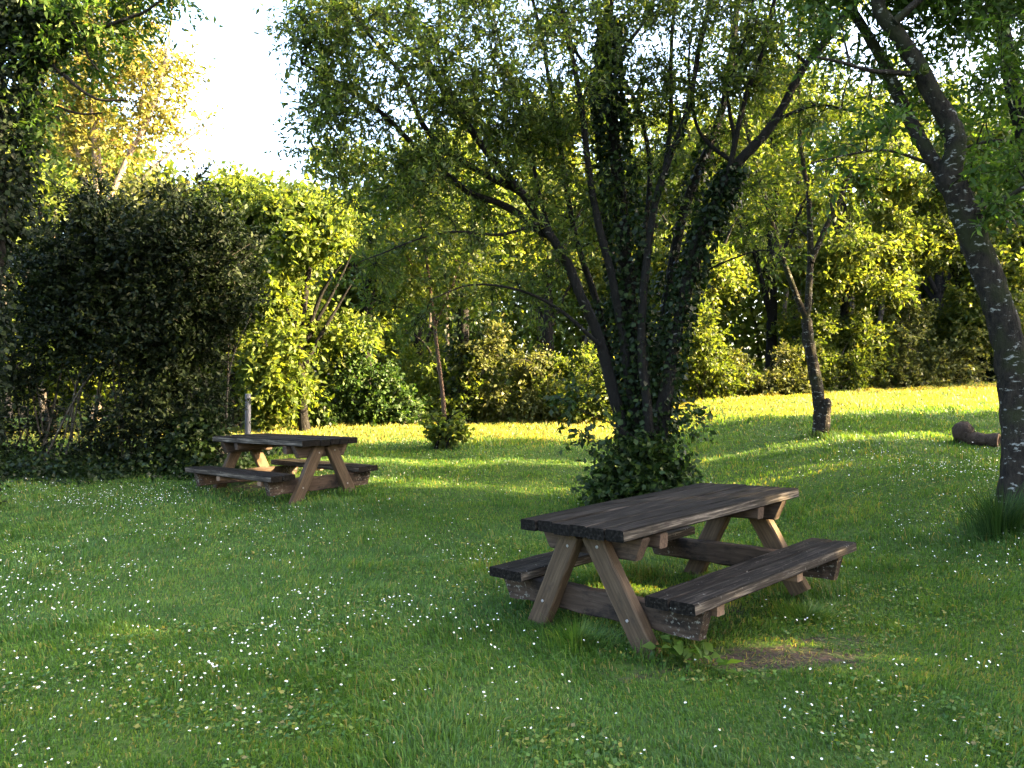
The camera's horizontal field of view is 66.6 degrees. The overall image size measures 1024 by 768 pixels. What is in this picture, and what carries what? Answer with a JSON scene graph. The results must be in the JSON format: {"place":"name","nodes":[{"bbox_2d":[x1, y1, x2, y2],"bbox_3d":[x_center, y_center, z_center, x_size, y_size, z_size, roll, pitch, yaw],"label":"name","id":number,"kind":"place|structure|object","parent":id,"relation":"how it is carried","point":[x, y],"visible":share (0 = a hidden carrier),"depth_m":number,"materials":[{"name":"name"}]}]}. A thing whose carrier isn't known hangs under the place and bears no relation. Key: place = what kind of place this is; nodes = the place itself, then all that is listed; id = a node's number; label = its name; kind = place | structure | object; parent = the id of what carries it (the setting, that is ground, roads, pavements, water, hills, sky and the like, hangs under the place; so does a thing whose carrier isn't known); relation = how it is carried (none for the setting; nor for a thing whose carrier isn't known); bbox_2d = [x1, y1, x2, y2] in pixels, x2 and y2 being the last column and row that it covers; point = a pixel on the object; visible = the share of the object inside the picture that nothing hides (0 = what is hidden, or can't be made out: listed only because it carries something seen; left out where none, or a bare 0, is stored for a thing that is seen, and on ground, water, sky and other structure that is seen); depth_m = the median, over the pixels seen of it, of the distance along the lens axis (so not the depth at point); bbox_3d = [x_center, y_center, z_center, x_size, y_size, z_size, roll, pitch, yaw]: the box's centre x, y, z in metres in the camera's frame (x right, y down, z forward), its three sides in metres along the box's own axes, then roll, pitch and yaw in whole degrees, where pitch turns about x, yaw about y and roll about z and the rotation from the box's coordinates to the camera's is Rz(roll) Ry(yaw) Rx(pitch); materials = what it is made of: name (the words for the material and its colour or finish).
{"place":"outdoors","nodes":[
{"label":"outdoors","id":0,"kind":"place"},
{"bbox_2d":[0,379,1023,767],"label":"ground","id":1,"kind":"structure","parent":0,"point":[796,655],"depth_m":5.47,"materials":[{"name":"green plant"}]},
{"bbox_2d":[0,238,84,460],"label":"dark shrub","id":2,"kind":"object","parent":1,"relation":"on","point":[19,379],"visible":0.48,"depth_m":13.66,"materials":[{"name":"green plant"}]},
{"bbox_2d":[1,153,146,430],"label":"woodland tree","id":3,"kind":"object","parent":1,"relation":"on","point":[57,179],"visible":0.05,"depth_m":18.28,"materials":[{"name":"green plant"}]},
{"bbox_2d":[0,0,223,504],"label":"ivy clad tree","id":4,"kind":"object","parent":1,"relation":"on","point":[37,37],"visible":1,"depth_m":10.11,"materials":[{"name":"green plant"}]},
{"bbox_2d":[5,0,226,420],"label":"golden tree","id":5,"kind":"object","parent":1,"relation":"on","point":[79,135],"visible":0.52,"depth_m":21.83,"materials":[{"name":"yellow plant"}]},
{"bbox_2d":[54,166,209,415],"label":"woodland tree","id":6,"kind":"object","parent":1,"relation":"on","point":[139,187],"visible":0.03,"depth_m":19.39,"materials":[{"name":"green plant"}]},
{"bbox_2d":[0,157,282,470],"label":"dark shrub","id":7,"kind":"object","parent":1,"relation":"on","point":[174,288],"visible":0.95,"depth_m":12.91,"materials":[{"name":"green plant"}]},
{"bbox_2d":[0,428,282,486],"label":"ground ivy","id":8,"kind":"object","parent":1,"relation":"on","point":[53,466],"visible":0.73,"depth_m":12.56,"materials":[{"name":"green plant"}]},
{"bbox_2d":[145,403,246,470],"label":"shrub","id":9,"kind":"object","parent":1,"relation":"on","point":[179,439],"visible":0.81,"depth_m":12.77,"materials":[{"name":"green plant"}]},
{"bbox_2d":[169,157,315,426],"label":"woodland tree","id":10,"kind":"object","parent":1,"relation":"on","point":[230,181],"visible":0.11,"depth_m":19.27,"materials":[{"name":"green plant"}]},
{"bbox_2d":[245,394,250,433],"bbox_3d":[-5.145,0.766,15.192,0.111,1.151,0.112,0,-1,0],"label":"post","id":11,"kind":"object","parent":1,"relation":"on","point":[247,420],"visible":0.63,"depth_m":15.15,"materials":[{"name":"grey paint"}]},
{"bbox_2d":[230,347,313,430],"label":"woodland bush","id":12,"kind":"object","parent":1,"relation":"on","point":[258,409],"visible":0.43,"depth_m":18.71,"materials":[{"name":"green plant"}]},
{"bbox_2d":[185,433,377,504],"bbox_3d":[-3.381,1.246,11.500,2.289,0.955,1.819,-1,0,39],"label":"picnic table","id":13,"kind":"object","parent":1,"relation":"on","point":[282,479],"visible":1,"depth_m":11.06,"materials":[{"name":"brown wood"}]},
{"bbox_2d":[237,197,331,382],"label":"woodland tree","id":14,"kind":"object","parent":1,"relation":"on","point":[315,300],"visible":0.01,"depth_m":27.51,"materials":[{"name":"green plant"}]},
{"bbox_2d":[220,169,388,431],"bbox_3d":[-5.129,-2.003,18.917,4.169,6.412,3.740,0,-1,0],"label":"woodland tree","id":15,"kind":"object","parent":1,"relation":"on","point":[295,211],"visible":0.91,"depth_m":18.41,"materials":[{"name":"green plant"}]},
{"bbox_2d":[292,384,362,427],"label":"woodland bush","id":16,"kind":"object","parent":1,"relation":"on","point":[335,408],"visible":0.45,"depth_m":19.99,"materials":[{"name":"green plant"}]},
{"bbox_2d":[301,133,442,420],"bbox_3d":[-4.216,-3.230,23.227,4.261,8.730,4.685,0,-1,0],"label":"woodland tree","id":17,"kind":"object","parent":1,"relation":"on","point":[341,289],"visible":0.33,"depth_m":23.04,"materials":[{"name":"green plant"}]},
{"bbox_2d":[323,316,432,426],"bbox_3d":[-3.584,-0.133,20.523,3.026,3.368,1.911,0,-1,0],"label":"woodland bush","id":18,"kind":"object","parent":1,"relation":"on","point":[385,396],"visible":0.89,"depth_m":20.23,"materials":[{"name":"green plant"}]},
{"bbox_2d":[405,329,448,395],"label":"bare tree","id":19,"kind":"object","parent":1,"relation":"on","point":[423,342],"visible":0.34,"depth_m":22.19,"materials":[{"name":"plant"}]},
{"bbox_2d":[373,116,497,409],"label":"woodland tree","id":20,"kind":"object","parent":1,"relation":"on","point":[416,352],"visible":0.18,"depth_m":28.95,"materials":[{"name":"green plant"}]},
{"bbox_2d":[351,122,521,443],"bbox_3d":[-1.562,-2.005,15.791,3.619,6.655,2.701,0,-1,0],"label":"sapling","id":21,"kind":"object","parent":1,"relation":"on","point":[397,227],"visible":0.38,"depth_m":15.70,"materials":[{"name":"green plant"}]},
{"bbox_2d":[416,408,475,448],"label":"shrub","id":22,"kind":"object","parent":1,"relation":"on","point":[438,434],"visible":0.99,"depth_m":15.56,"materials":[{"name":"green plant"}]},
{"bbox_2d":[406,340,496,422],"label":"woodland bush","id":23,"kind":"object","parent":1,"relation":"on","point":[428,365],"visible":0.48,"depth_m":21.22,"materials":[{"name":"green plant"}]},
{"bbox_2d":[384,94,524,422],"bbox_3d":[-1.612,-3.492,21.838,3.397,9.784,4.199,-1,-1,44],"label":"woodland tree","id":24,"kind":"object","parent":1,"relation":"on","point":[463,329],"visible":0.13,"depth_m":21.35,"materials":[{"name":"green plant"}]},
{"bbox_2d":[446,314,566,422],"bbox_3d":[-0.005,-0.193,21.471,3.593,3.500,2.080,0,-1,0],"label":"woodland bush","id":25,"kind":"object","parent":1,"relation":"on","point":[527,404],"visible":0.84,"depth_m":21.14,"materials":[{"name":"green plant"}]},
{"bbox_2d":[0,408,1023,674],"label":"daisies","id":26,"kind":"object","parent":1,"relation":"on","point":[352,572],"visible":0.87,"depth_m":6.21,"materials":[{"name":"white plant"}]},
{"bbox_2d":[1,85,1023,417],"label":"deep woods","id":27,"kind":"object","parent":1,"relation":"on","point":[751,317],"visible":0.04,"depth_m":38.00,"materials":[{"name":"green plant"}]},
{"bbox_2d":[465,78,608,357],"bbox_3d":[1.112,-4.136,25.135,5.463,10.638,4.881,0,-1,-29],"label":"woodland tree","id":28,"kind":"object","parent":1,"relation":"on","point":[549,331],"visible":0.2,"depth_m":24.82,"materials":[{"name":"green plant"}]},
{"bbox_2d":[503,341,601,420],"bbox_3d":[1.244,0.079,21.884,3.305,2.565,2.006,0,-1,-15],"label":"woodland bush","id":29,"kind":"object","parent":1,"relation":"on","point":[586,362],"visible":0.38,"depth_m":21.58,"materials":[{"name":"green plant"}]},
{"bbox_2d":[252,0,881,464],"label":"multi stem tree","id":30,"kind":"object","parent":1,"relation":"on","point":[632,386],"visible":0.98,"depth_m":10.12,"materials":[{"name":"green plant"}]},
{"bbox_2d":[557,355,614,423],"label":"woodland bush","id":31,"kind":"object","parent":1,"relation":"on","point":[599,388],"visible":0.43,"depth_m":20.60,"materials":[{"name":"green plant"}]},
{"bbox_2d":[518,607,662,660],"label":"tall grass clump","id":32,"kind":"object","parent":1,"relation":"on","point":[584,630],"visible":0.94,"depth_m":5.06,"materials":[{"name":"green plant"}]},
{"bbox_2d":[553,95,687,352],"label":"woodland tree","id":33,"kind":"object","parent":1,"relation":"on","point":[572,296],"visible":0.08,"depth_m":26.40,"materials":[{"name":"green plant"}]},
{"bbox_2d":[536,368,718,506],"bbox_3d":[1.509,0.838,10.075,2.388,2.073,1.204,0,-1,0],"label":"shrub","id":34,"kind":"object","parent":1,"relation":"on","point":[634,474],"visible":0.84,"depth_m":9.95,"materials":[{"name":"green plant"}]},
{"bbox_2d":[583,319,685,397],"bbox_3d":[3.611,-0.396,22.618,3.039,3.388,2.211,0,-1,0],"label":"woodland bush","id":35,"kind":"object","parent":1,"relation":"on","point":[593,349],"depth_m":22.61,"materials":[{"name":"green plant"}]},
{"bbox_2d":[581,88,733,393],"bbox_3d":[6.040,-5.738,31.688,6.587,12.963,5.483,0,-1,20],"label":"woodland tree","id":36,"kind":"object","parent":1,"relation":"on","point":[656,137],"visible":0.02,"depth_m":30.99,"materials":[{"name":"green plant"}]},
{"bbox_2d":[489,483,856,658],"bbox_3d":[1.222,1.325,5.922,2.289,0.868,1.819,-2,-1,-43],"label":"picnic table","id":37,"kind":"object","parent":1,"relation":"on","point":[604,537],"visible":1,"depth_m":5.43,"materials":[{"name":"brown wood"}]},
{"bbox_2d":[642,634,720,666],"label":"weed","id":38,"kind":"object","parent":1,"relation":"on","point":[677,649],"visible":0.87,"depth_m":4.69,"materials":[{"name":"green plant"}]},
{"bbox_2d":[648,98,770,398],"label":"woodland tree","id":39,"kind":"object","parent":1,"relation":"on","point":[726,282],"visible":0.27,"depth_m":23.81,"materials":[{"name":"green plant"}]},
{"bbox_2d":[684,642,742,672],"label":"weed","id":40,"kind":"object","parent":1,"relation":"on","point":[707,646],"visible":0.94,"depth_m":4.62,"materials":[{"name":"green plant"}]},
{"bbox_2d":[673,294,766,401],"bbox_3d":[5.791,-0.910,22.538,2.764,3.459,2.234,1,-1,-38],"label":"woodland bush","id":41,"kind":"object","parent":1,"relation":"on","point":[706,341],"visible":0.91,"depth_m":22.15,"materials":[{"name":"green plant"}]},
{"bbox_2d":[709,338,826,396],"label":"woodland bush","id":42,"kind":"object","parent":1,"relation":"on","point":[791,378],"visible":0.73,"depth_m":22.88,"materials":[{"name":"green plant"}]},
{"bbox_2d":[712,75,839,371],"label":"woodland tree","id":43,"kind":"object","parent":1,"relation":"on","point":[787,326],"visible":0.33,"depth_m":25.89,"materials":[{"name":"green plant"}]},
{"bbox_2d":[676,0,913,436],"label":"forked tree","id":44,"kind":"object","parent":1,"relation":"on","point":[822,405],"visible":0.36,"depth_m":13.52,"materials":[{"name":"green plant"}]},
{"bbox_2d":[732,62,862,377],"bbox_3d":[11.469,-6.574,33.218,5.932,13.970,6.615,0,-1,-34],"label":"woodland tree","id":45,"kind":"object","parent":1,"relation":"on","point":[799,247],"visible":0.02,"depth_m":32.89,"materials":[{"name":"green plant"}]},
{"bbox_2d":[750,595,849,629],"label":"tall grass clump","id":46,"kind":"object","parent":1,"relation":"on","point":[806,612],"visible":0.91,"depth_m":5.58,"materials":[{"name":"green plant"}]},
{"bbox_2d":[787,305,892,390],"bbox_3d":[10.085,-0.825,24.016,3.569,3.388,2.171,0,-1,-16],"label":"woodland bush","id":47,"kind":"object","parent":1,"relation":"on","point":[833,361],"visible":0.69,"depth_m":23.82,"materials":[{"name":"green plant"}]},
{"bbox_2d":[759,86,936,388],"bbox_3d":[10.668,-4.699,24.648,5.697,9.854,4.099,0,-1,0],"label":"woodland tree","id":48,"kind":"object","parent":1,"relation":"on","point":[886,240],"visible":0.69,"depth_m":24.06,"materials":[{"name":"green plant"}]},
{"bbox_2d":[751,0,1023,525],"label":"leaning tree","id":49,"kind":"object","parent":1,"relation":"on","point":[989,279],"visible":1,"depth_m":7.16,"materials":[{"name":"green plant"}]},
{"bbox_2d":[841,339,953,388],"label":"woodland bush","id":50,"kind":"object","parent":1,"relation":"on","point":[907,372],"visible":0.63,"depth_m":24.10,"materials":[{"name":"green plant"}]},
{"bbox_2d":[838,59,974,347],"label":"woodland tree","id":51,"kind":"object","parent":1,"relation":"on","point":[880,102],"visible":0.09,"depth_m":27.03,"materials":[{"name":"green plant"}]},
{"bbox_2d":[867,81,1000,367],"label":"woodland tree","id":52,"kind":"object","parent":1,"relation":"on","point":[937,286],"depth_m":32.94,"materials":[{"name":"green plant"}]},
{"bbox_2d":[880,291,996,385],"bbox_3d":[13.740,-1.237,24.674,3.891,3.568,2.409,0,-1,0],"label":"woodland bush","id":53,"kind":"object","parent":1,"relation":"on","point":[950,353],"visible":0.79,"depth_m":24.36,"materials":[{"name":"green plant"}]},
{"bbox_2d":[872,104,1023,383],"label":"woodland tree","id":54,"kind":"object","parent":1,"relation":"on","point":[967,304],"visible":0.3,"depth_m":24.90,"materials":[{"name":"green plant"}]},
{"bbox_2d":[897,3,1023,246],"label":"broadleaf tree","id":55,"kind":"object","parent":1,"relation":"on","point":[991,114],"visible":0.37,"depth_m":9.46,"materials":[{"name":"green plant"}]},
{"bbox_2d":[936,336,996,383],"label":"woodland bush","id":56,"kind":"object","parent":1,"relation":"on","point":[990,373],"visible":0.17,"depth_m":24.86,"materials":[{"name":"green plant"}]},
{"bbox_2d":[952,421,1000,446],"bbox_3d":[7.317,0.791,12.302,0.336,0.423,0.686,1,-1,-37],"label":"log","id":57,"kind":"object","parent":1,"relation":"on","point":[963,431],"visible":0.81,"depth_m":12.26,"materials":[{"name":"brown wood"}]},
{"bbox_2d":[937,481,1023,549],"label":"tall grass clump","id":58,"kind":"object","parent":1,"relation":"on","point":[996,519],"visible":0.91,"depth_m":7.06,"materials":[{"name":"green plant"}]},
{"bbox_2d":[943,83,1023,329],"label":"woodland tree","id":59,"kind":"object","parent":1,"relation":"on","point":[998,135],"visible":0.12,"depth_m":24.90,"materials":[{"name":"green plant"}]},
{"bbox_2d":[6,0,1023,416],"label":"sky","id":60,"kind":"structure","parent":0,"point":[251,98],"materials":[{"name":"white"}]}
]}

